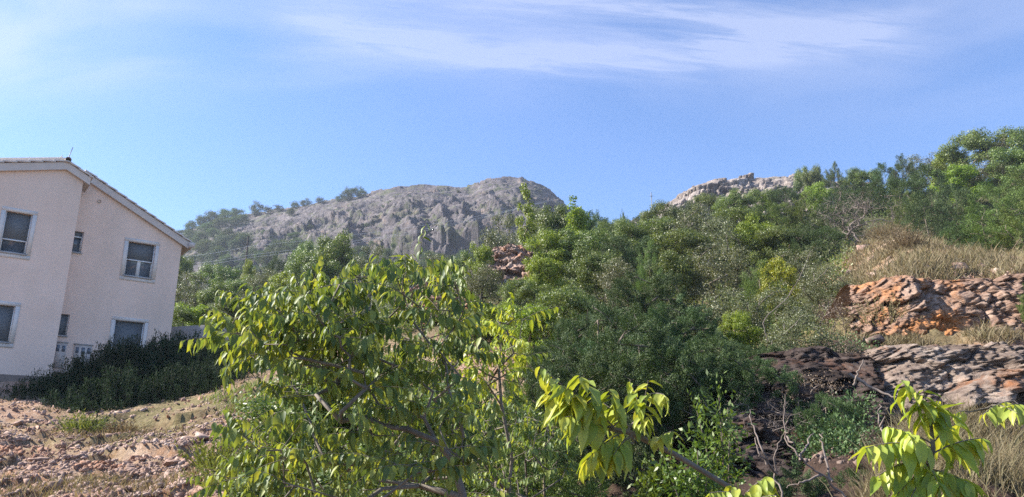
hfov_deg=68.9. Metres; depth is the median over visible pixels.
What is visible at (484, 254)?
broadleaf shrub
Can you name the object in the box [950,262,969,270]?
boulder
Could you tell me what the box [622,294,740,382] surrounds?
juniper tree
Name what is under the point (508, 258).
terrain
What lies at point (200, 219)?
distant bush
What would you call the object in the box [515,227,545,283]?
broadleaf tree
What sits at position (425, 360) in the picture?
broadleaf tree
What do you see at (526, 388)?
juniper tree
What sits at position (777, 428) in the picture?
bare shrub
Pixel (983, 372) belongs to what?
terrain
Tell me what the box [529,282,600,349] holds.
broadleaf tree
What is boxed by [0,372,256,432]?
rubble
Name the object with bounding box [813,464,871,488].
juniper tree
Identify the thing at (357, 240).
power line
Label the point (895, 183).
juniper tree
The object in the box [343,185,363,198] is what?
distant bush
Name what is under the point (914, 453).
hackberry branch
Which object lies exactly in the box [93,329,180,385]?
hedge shrub
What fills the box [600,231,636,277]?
juniper tree
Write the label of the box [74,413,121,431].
shrub
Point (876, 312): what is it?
grass tuft
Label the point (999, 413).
hackberry branch
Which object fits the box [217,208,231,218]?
distant bush
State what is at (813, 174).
broadleaf tree
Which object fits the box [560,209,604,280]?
juniper tree
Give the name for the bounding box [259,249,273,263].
distant bush
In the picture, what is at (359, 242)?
power line
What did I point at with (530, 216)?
slender tree
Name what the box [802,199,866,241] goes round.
juniper tree
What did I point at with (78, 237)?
window
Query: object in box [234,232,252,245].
distant bush
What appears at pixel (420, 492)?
broadleaf tree
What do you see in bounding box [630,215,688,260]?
broadleaf tree
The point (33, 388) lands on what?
hedge shrub
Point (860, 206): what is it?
bare shrub
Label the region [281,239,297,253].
distant bush
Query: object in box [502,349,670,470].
juniper tree
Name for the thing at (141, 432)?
grass
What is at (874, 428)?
juniper tree
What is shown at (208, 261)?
distant bush
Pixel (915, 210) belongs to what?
juniper tree
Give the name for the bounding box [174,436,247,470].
shrub
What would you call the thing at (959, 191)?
juniper tree
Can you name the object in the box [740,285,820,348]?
broadleaf tree
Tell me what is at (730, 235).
broadleaf tree
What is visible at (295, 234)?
distant bush
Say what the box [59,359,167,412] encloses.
hedge shrub
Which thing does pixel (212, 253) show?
distant bush
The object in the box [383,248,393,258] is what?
distant bush
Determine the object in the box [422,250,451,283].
broadleaf tree
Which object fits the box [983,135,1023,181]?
broadleaf tree
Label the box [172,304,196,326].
broadleaf tree
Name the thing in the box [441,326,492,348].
broadleaf tree
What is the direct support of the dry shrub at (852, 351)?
on the terrain at (815, 360)
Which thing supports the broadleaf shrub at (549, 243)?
on the ground at (180, 417)
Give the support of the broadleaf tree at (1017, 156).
on the ground at (180, 417)
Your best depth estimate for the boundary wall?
32.77 m
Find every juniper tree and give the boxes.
[261,252,286,290]
[439,427,591,496]
[467,428,616,496]
[500,381,565,471]
[502,332,592,419]
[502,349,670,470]
[539,389,682,496]
[552,294,642,392]
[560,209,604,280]
[562,333,688,410]
[566,303,713,442]
[582,260,706,345]
[589,209,611,253]
[589,221,624,253]
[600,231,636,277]
[615,236,667,283]
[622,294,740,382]
[623,334,765,452]
[628,214,642,251]
[629,239,672,310]
[672,200,705,233]
[680,328,750,395]
[704,354,809,427]
[718,342,791,367]
[727,258,795,329]
[740,196,800,249]
[765,185,810,224]
[766,457,829,496]
[769,190,835,239]
[773,223,835,268]
[792,391,865,445]
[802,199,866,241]
[806,224,852,260]
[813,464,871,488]
[821,161,848,206]
[822,186,870,219]
[833,170,867,207]
[842,420,881,443]
[851,180,899,219]
[866,162,905,204]
[868,176,933,217]
[879,188,927,232]
[890,153,919,202]
[900,192,953,241]
[901,163,961,212]
[929,184,993,242]
[932,221,979,249]
[943,205,1023,252]
[953,176,1023,243]
[982,169,1023,219]
[985,200,1023,251]
[1015,282,1023,321]
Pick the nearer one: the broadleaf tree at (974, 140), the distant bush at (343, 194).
the broadleaf tree at (974, 140)
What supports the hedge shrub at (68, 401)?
on the ground at (180, 417)
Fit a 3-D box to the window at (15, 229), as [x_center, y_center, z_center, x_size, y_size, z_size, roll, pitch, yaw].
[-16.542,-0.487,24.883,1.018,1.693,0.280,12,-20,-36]
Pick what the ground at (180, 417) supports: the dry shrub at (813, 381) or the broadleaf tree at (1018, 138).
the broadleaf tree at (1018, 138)
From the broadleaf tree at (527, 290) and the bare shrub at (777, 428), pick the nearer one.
the bare shrub at (777, 428)
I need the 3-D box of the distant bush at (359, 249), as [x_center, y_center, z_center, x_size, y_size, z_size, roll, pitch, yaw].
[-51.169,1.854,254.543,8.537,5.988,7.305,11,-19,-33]
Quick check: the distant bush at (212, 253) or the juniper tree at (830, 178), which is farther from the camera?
the distant bush at (212, 253)
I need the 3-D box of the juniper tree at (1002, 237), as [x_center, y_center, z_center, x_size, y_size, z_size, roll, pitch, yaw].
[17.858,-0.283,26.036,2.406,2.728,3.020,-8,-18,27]
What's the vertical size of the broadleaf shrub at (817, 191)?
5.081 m
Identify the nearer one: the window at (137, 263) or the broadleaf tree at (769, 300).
the broadleaf tree at (769, 300)
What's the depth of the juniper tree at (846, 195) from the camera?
65.23 m
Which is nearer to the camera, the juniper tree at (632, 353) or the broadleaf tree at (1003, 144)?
the juniper tree at (632, 353)
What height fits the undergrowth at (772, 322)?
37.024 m
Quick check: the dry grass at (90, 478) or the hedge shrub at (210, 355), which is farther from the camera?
the hedge shrub at (210, 355)
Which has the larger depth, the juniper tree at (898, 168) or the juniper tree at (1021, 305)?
the juniper tree at (898, 168)
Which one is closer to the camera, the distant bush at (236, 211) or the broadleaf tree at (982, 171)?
the broadleaf tree at (982, 171)
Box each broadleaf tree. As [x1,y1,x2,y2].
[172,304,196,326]
[174,270,208,325]
[175,255,194,307]
[189,262,221,307]
[196,281,241,318]
[204,295,247,318]
[207,263,241,305]
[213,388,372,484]
[220,457,306,496]
[224,274,265,314]
[239,266,277,296]
[261,351,460,461]
[265,439,446,496]
[285,238,314,288]
[285,249,340,292]
[296,332,391,375]
[309,228,359,311]
[338,370,544,496]
[351,241,390,313]
[356,475,447,496]
[363,336,463,393]
[376,256,412,309]
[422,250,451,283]
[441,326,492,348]
[447,250,478,294]
[455,259,504,300]
[473,210,523,290]
[496,277,554,317]
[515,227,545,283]
[527,202,571,281]
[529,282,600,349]
[548,225,613,292]
[559,245,626,307]
[592,257,639,312]
[600,215,629,233]
[607,218,653,260]
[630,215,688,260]
[639,199,682,235]
[642,226,716,287]
[643,249,701,314]
[665,202,734,256]
[682,287,769,353]
[683,239,764,314]
[688,191,719,235]
[692,214,746,288]
[707,204,767,253]
[710,188,751,225]
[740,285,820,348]
[741,188,781,223]
[747,225,807,267]
[751,245,839,305]
[762,309,846,352]
[792,166,810,204]
[793,262,864,322]
[800,163,831,200]
[840,167,883,204]
[905,151,947,195]
[937,125,1017,185]
[954,242,984,249]
[961,154,1023,202]
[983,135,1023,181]
[985,145,1023,194]
[990,127,1023,180]
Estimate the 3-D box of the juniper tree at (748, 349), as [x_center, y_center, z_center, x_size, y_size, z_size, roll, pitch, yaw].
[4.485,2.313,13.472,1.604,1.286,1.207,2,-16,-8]
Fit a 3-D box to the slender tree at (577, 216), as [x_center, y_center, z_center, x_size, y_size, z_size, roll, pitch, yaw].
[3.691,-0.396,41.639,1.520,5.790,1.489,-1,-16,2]
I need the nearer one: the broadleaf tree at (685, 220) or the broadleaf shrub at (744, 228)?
the broadleaf shrub at (744, 228)
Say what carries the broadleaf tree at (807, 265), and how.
on the ground at (180, 417)
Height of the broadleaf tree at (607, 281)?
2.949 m
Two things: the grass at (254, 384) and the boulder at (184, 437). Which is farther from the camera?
the grass at (254, 384)
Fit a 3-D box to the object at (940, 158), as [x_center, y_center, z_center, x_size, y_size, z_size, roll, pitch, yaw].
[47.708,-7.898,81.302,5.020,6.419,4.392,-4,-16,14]
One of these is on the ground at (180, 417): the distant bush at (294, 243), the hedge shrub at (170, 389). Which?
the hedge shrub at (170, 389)
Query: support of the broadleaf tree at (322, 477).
on the ground at (180, 417)
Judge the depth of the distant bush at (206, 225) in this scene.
393.71 m
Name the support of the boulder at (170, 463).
on the ground at (180, 417)
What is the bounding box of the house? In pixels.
[0,147,194,381]
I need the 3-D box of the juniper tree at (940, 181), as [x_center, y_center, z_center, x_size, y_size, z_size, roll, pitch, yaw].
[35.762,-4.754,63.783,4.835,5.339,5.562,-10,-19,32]
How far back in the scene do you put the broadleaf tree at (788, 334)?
13.47 m
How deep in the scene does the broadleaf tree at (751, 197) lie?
75.17 m
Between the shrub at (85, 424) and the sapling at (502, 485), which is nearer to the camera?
the sapling at (502, 485)
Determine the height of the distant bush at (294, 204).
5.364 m
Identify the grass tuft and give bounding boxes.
[90,416,158,433]
[829,293,931,331]
[861,217,911,240]
[872,223,937,250]
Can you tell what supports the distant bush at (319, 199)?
on the hills at (430, 205)
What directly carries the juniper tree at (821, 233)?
on the ground at (180, 417)
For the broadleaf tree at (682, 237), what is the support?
on the ground at (180, 417)
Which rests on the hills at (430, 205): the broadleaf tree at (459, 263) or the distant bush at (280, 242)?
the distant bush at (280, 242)
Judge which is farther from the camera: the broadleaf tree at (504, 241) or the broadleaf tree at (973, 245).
the broadleaf tree at (504, 241)
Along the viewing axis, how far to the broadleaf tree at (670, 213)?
76.92 m
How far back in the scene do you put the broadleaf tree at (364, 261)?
61.59 m
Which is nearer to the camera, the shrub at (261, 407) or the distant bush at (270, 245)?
the shrub at (261, 407)
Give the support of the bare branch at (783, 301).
on the terrain at (815, 360)
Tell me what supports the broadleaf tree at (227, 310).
on the ground at (180, 417)
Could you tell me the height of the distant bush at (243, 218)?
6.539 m
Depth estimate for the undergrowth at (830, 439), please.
9.48 m
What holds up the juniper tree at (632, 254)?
on the ground at (180, 417)
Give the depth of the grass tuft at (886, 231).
30.08 m
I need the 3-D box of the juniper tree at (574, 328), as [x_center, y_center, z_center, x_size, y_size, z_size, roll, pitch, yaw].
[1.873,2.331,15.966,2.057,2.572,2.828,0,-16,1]
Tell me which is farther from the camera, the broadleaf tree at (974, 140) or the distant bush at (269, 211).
the distant bush at (269, 211)
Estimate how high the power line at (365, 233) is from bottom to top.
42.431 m
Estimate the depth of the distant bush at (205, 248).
340.65 m
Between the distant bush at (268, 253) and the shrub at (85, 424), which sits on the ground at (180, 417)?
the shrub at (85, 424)
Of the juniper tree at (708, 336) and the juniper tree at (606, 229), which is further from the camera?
the juniper tree at (606, 229)
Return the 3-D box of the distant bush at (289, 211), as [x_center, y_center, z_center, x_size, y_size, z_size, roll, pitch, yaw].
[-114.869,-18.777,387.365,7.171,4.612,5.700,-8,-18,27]
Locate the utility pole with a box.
[243,236,251,297]
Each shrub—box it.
[0,367,71,401]
[0,383,19,399]
[24,383,95,412]
[36,352,112,398]
[49,409,115,434]
[57,334,149,390]
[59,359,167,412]
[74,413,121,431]
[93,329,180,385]
[122,329,209,379]
[131,359,212,405]
[160,341,249,383]
[174,302,219,325]
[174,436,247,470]
[177,353,261,397]
[179,448,242,492]
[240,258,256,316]
[268,269,303,293]
[467,243,497,303]
[469,300,527,343]
[503,303,562,357]
[521,255,569,305]
[523,227,579,285]
[697,386,824,438]
[717,310,765,351]
[729,212,774,276]
[756,256,801,312]
[763,368,850,406]
[799,181,834,215]
[799,187,903,244]
[808,335,873,354]
[812,296,855,339]
[927,163,993,208]
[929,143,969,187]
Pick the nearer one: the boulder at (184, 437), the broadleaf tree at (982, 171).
the boulder at (184, 437)
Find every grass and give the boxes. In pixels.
[0,385,263,445]
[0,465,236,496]
[200,378,306,422]
[818,389,1023,496]
[835,215,1023,284]
[845,316,1023,345]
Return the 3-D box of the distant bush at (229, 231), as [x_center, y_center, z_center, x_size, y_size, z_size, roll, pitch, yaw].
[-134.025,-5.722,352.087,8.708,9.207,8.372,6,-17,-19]
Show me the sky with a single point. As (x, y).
(186, 109)
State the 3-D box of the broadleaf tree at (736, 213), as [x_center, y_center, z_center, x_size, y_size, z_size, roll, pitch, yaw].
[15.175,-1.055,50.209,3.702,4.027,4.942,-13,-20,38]
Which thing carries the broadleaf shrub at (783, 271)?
on the ground at (180, 417)
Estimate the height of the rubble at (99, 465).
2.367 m
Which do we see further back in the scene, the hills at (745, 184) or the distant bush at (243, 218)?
the distant bush at (243, 218)
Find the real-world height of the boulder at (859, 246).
0.382 m
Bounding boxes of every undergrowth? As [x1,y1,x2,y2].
[184,289,487,335]
[471,179,1023,369]
[521,330,893,469]
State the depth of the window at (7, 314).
24.21 m
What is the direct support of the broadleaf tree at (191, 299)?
on the ground at (180, 417)
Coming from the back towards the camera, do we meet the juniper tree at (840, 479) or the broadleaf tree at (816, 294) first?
the broadleaf tree at (816, 294)
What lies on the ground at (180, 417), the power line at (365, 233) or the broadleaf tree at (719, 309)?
the broadleaf tree at (719, 309)
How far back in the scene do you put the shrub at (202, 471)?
8.60 m
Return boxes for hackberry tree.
[178,223,504,496]
[440,292,562,493]
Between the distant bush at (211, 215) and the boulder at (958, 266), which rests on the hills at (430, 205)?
the distant bush at (211, 215)
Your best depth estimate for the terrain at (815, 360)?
10.91 m
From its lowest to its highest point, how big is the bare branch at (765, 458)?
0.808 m
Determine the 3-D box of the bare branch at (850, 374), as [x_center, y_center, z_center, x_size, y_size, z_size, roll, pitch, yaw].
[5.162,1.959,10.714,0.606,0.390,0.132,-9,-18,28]
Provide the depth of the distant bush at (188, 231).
393.30 m
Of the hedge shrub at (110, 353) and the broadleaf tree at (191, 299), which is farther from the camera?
the broadleaf tree at (191, 299)
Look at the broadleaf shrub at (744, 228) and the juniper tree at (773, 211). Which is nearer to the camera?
the broadleaf shrub at (744, 228)
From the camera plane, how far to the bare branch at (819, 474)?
5.74 m
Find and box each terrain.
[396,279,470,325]
[488,243,533,280]
[712,346,889,481]
[825,273,1023,337]
[854,341,1023,425]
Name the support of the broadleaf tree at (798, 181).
on the ground at (180, 417)
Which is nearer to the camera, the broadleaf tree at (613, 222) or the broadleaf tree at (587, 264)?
the broadleaf tree at (587, 264)
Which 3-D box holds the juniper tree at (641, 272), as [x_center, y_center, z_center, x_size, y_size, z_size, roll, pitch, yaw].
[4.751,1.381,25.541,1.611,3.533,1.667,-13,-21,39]
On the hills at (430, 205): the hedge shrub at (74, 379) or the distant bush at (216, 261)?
the distant bush at (216, 261)
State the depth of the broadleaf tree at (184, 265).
90.28 m
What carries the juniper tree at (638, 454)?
on the ground at (180, 417)
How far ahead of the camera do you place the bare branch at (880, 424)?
5.01 m
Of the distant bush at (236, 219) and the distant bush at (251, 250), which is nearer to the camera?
the distant bush at (251, 250)
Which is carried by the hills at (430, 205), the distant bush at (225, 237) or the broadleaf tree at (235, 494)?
the distant bush at (225, 237)
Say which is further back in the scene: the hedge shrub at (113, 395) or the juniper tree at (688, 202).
the juniper tree at (688, 202)
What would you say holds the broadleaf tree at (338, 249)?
on the ground at (180, 417)
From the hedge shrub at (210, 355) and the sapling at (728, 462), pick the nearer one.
the sapling at (728, 462)
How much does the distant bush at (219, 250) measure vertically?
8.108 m
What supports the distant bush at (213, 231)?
on the hills at (430, 205)
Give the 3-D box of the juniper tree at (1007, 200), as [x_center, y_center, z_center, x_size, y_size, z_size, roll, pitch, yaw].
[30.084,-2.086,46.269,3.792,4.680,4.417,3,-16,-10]
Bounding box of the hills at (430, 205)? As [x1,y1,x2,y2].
[181,176,604,302]
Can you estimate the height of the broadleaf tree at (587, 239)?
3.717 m
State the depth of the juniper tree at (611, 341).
11.17 m
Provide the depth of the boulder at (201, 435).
12.37 m
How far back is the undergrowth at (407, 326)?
29.76 m
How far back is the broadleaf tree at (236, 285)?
70.73 m
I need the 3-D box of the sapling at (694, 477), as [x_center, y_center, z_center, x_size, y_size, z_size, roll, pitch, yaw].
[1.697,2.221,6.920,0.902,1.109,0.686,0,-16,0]
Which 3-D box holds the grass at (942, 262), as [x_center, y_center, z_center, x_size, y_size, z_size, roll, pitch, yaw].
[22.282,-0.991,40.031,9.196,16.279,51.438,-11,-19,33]
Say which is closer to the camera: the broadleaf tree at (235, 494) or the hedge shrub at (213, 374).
the broadleaf tree at (235, 494)
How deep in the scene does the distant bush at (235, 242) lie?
329.02 m
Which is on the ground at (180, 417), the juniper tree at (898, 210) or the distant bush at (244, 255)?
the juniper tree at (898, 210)
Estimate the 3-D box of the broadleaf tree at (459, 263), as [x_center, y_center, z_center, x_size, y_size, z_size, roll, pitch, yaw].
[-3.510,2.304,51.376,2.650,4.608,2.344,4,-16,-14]
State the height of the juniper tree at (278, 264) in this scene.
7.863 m
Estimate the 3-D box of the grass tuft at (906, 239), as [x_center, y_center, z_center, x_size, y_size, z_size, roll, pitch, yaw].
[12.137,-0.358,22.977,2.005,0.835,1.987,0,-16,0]
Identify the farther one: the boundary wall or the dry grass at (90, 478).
the boundary wall
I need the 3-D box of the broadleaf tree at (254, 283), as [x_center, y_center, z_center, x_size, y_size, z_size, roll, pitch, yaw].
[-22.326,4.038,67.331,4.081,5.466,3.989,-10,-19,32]
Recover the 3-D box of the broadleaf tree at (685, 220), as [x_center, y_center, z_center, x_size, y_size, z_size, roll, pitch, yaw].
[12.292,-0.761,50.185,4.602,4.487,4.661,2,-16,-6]
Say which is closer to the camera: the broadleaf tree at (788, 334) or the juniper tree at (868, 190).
the broadleaf tree at (788, 334)
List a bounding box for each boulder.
[12,420,24,425]
[25,418,39,421]
[27,457,52,461]
[162,460,180,465]
[180,436,194,439]
[195,431,212,439]
[856,244,871,252]
[865,334,884,344]
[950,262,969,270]
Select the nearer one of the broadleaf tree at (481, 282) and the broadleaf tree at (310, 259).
the broadleaf tree at (481, 282)
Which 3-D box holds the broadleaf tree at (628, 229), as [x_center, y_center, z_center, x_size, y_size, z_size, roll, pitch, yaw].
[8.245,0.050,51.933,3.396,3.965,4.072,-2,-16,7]
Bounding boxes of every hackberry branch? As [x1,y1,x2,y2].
[534,366,731,491]
[706,476,779,496]
[849,380,992,496]
[953,400,1023,428]
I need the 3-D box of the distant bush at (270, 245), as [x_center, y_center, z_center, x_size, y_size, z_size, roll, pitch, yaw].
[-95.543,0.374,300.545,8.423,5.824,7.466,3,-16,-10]
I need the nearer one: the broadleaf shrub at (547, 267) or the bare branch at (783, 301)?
the bare branch at (783, 301)
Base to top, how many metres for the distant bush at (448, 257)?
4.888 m
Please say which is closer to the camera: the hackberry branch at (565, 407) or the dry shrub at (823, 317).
the hackberry branch at (565, 407)
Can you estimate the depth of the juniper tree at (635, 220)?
83.31 m
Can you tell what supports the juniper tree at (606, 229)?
on the ground at (180, 417)
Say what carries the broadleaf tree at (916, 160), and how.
on the ground at (180, 417)
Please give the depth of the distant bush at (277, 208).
409.87 m
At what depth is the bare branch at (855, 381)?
10.34 m
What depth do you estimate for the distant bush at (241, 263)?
288.07 m
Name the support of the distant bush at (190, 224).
on the hills at (430, 205)
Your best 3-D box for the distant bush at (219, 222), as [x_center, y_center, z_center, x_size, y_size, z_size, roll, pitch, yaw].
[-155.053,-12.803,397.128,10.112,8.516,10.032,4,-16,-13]
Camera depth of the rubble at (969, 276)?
17.60 m
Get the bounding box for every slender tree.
[514,182,537,244]
[565,195,590,236]
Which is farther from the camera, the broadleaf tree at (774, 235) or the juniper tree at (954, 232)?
the broadleaf tree at (774, 235)
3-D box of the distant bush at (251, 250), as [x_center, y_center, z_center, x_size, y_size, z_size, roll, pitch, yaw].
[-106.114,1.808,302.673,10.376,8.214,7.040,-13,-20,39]
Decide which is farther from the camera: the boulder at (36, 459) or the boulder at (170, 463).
the boulder at (36, 459)
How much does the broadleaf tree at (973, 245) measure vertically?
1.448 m
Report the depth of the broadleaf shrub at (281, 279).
62.82 m
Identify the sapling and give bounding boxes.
[447,391,579,496]
[627,446,689,496]
[645,428,751,496]
[674,369,756,492]
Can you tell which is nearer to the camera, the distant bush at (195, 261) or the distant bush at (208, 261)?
the distant bush at (208, 261)
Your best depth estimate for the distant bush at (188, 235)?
388.67 m
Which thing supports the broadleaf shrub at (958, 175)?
on the ground at (180, 417)
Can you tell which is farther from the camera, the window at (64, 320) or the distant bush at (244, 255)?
the distant bush at (244, 255)
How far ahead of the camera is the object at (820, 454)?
8.52 m
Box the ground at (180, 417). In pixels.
[0,181,1023,496]
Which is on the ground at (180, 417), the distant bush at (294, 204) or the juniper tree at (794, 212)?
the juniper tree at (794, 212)
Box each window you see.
[0,206,37,259]
[0,301,20,347]
[58,314,69,336]
[72,232,83,253]
[108,316,148,350]
[119,237,159,283]
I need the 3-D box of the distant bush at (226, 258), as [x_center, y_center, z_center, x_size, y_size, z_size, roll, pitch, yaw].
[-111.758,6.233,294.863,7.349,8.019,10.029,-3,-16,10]
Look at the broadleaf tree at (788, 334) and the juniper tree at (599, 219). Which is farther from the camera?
the juniper tree at (599, 219)
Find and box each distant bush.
[182,232,197,237]
[183,220,197,230]
[183,230,197,235]
[183,253,199,266]
[190,235,199,244]
[194,231,208,240]
[195,214,208,225]
[195,238,209,253]
[195,239,213,253]
[195,253,211,262]
[196,221,215,233]
[200,255,215,266]
[202,247,220,260]
[204,209,219,222]
[206,227,220,239]
[209,234,227,249]
[212,217,228,229]
[212,246,228,258]
[212,259,223,267]
[214,233,229,240]
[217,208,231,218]
[219,227,234,240]
[219,254,237,269]
[222,215,241,226]
[226,237,246,251]
[227,208,243,216]
[227,231,240,241]
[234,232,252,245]
[235,260,248,270]
[237,213,249,222]
[237,250,254,260]
[244,243,257,259]
[249,200,264,214]
[252,250,263,264]
[258,254,269,265]
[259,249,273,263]
[263,206,275,213]
[265,242,276,250]
[269,238,285,249]
[270,247,288,257]
[272,204,283,211]
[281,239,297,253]
[285,207,295,215]
[285,232,300,238]
[288,238,308,250]
[289,201,299,208]
[299,198,313,206]
[315,196,328,203]
[335,194,345,201]
[341,186,352,200]
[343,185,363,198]
[351,245,371,256]
[357,188,367,196]
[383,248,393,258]
[420,250,441,261]
[445,253,457,259]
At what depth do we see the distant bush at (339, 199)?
394.03 m
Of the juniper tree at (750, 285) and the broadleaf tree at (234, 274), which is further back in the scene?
the broadleaf tree at (234, 274)
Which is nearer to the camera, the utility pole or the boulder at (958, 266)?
the boulder at (958, 266)
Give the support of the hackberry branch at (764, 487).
on the ground at (180, 417)
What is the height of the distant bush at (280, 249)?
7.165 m
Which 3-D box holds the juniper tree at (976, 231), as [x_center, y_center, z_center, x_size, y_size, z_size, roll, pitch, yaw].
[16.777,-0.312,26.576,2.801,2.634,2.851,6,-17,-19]
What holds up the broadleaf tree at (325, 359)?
on the ground at (180, 417)
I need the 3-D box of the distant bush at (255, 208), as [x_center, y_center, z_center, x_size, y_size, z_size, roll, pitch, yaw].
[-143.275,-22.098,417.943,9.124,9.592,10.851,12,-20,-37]
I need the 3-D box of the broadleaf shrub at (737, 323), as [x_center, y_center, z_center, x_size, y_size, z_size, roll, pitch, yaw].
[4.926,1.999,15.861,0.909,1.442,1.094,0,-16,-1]
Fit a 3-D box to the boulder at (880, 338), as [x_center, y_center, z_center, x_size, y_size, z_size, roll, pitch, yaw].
[6.817,1.745,14.007,0.318,0.215,0.295,-17,-4,-21]
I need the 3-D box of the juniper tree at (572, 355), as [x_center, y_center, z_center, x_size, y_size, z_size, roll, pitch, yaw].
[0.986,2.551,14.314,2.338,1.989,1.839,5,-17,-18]
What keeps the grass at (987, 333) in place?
on the ground at (180, 417)
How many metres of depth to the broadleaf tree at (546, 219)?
45.68 m
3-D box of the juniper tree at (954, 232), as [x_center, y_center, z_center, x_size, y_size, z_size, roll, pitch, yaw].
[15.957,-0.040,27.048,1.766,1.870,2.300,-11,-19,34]
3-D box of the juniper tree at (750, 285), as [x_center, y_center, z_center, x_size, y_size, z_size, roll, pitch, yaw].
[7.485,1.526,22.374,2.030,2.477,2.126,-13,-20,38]
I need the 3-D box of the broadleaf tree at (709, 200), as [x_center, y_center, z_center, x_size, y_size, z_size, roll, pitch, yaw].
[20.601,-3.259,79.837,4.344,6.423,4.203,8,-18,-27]
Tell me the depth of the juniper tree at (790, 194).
73.40 m
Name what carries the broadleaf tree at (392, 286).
on the ground at (180, 417)
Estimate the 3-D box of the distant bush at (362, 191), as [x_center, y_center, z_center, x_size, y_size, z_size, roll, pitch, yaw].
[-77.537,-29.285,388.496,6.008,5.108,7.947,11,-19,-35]
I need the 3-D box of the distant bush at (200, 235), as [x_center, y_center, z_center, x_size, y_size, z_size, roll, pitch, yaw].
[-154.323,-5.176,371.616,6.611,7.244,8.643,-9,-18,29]
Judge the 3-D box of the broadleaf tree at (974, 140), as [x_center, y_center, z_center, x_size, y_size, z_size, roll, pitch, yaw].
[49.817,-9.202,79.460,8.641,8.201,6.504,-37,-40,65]
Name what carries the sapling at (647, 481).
on the ground at (180, 417)
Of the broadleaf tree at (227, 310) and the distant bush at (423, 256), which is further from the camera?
the distant bush at (423, 256)
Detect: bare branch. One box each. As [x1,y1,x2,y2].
[749,410,783,496]
[762,251,810,340]
[783,394,845,496]
[848,372,896,397]
[852,359,863,385]
[877,401,885,442]
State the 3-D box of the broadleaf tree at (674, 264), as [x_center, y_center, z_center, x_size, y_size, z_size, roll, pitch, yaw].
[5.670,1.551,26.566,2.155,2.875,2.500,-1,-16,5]
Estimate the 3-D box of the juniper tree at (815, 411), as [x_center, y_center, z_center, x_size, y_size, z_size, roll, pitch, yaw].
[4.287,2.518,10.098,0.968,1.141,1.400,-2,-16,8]
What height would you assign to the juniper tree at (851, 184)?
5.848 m
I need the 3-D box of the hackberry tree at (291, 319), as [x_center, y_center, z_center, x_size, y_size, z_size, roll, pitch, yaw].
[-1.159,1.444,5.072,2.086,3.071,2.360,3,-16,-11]
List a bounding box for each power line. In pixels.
[187,197,564,256]
[194,199,550,263]
[196,203,535,265]
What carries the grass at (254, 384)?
on the ground at (180, 417)
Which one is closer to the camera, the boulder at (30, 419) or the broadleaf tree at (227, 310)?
the boulder at (30, 419)
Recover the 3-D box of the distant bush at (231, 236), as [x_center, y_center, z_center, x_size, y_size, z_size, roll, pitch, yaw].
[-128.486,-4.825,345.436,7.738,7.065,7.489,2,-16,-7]
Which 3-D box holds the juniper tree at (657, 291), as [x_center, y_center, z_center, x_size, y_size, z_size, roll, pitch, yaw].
[3.218,1.728,17.641,3.076,3.114,2.673,4,-16,-14]
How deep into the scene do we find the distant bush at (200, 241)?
344.18 m
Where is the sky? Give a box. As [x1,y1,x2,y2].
[0,0,1023,232]
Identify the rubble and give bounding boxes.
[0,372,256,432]
[0,388,282,496]
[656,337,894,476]
[867,260,1017,279]
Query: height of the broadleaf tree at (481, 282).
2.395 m
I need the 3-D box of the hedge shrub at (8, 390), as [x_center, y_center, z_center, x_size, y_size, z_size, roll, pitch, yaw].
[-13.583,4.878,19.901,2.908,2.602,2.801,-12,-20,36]
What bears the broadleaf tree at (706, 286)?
on the ground at (180, 417)
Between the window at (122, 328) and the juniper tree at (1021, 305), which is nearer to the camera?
the juniper tree at (1021, 305)
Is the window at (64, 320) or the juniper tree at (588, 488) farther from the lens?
the window at (64, 320)
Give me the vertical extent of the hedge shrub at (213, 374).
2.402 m
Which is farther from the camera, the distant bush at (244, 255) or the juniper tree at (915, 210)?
the distant bush at (244, 255)
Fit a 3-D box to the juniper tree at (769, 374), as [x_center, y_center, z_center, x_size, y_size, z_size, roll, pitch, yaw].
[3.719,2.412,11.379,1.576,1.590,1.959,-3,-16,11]
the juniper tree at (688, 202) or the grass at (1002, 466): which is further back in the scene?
the juniper tree at (688, 202)
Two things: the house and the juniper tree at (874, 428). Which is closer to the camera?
the juniper tree at (874, 428)
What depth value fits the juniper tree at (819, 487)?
7.19 m
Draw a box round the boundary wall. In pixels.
[171,325,228,343]
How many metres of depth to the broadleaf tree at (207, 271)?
86.63 m
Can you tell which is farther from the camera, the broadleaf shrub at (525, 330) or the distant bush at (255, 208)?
the distant bush at (255, 208)
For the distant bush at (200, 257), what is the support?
on the hills at (430, 205)
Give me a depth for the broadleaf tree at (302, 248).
86.28 m
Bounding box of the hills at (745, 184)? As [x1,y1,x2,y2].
[632,173,869,233]
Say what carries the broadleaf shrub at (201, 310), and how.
on the ground at (180, 417)
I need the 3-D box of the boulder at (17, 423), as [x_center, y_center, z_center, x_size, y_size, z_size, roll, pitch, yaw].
[-10.196,3.601,15.427,0.240,0.112,0.430,-4,-8,-38]
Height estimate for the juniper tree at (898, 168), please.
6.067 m
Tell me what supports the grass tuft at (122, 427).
on the ground at (180, 417)
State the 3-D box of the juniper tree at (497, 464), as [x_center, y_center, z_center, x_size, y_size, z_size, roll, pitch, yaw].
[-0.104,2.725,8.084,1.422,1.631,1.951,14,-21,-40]
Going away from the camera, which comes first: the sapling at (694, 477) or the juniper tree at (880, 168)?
the sapling at (694, 477)

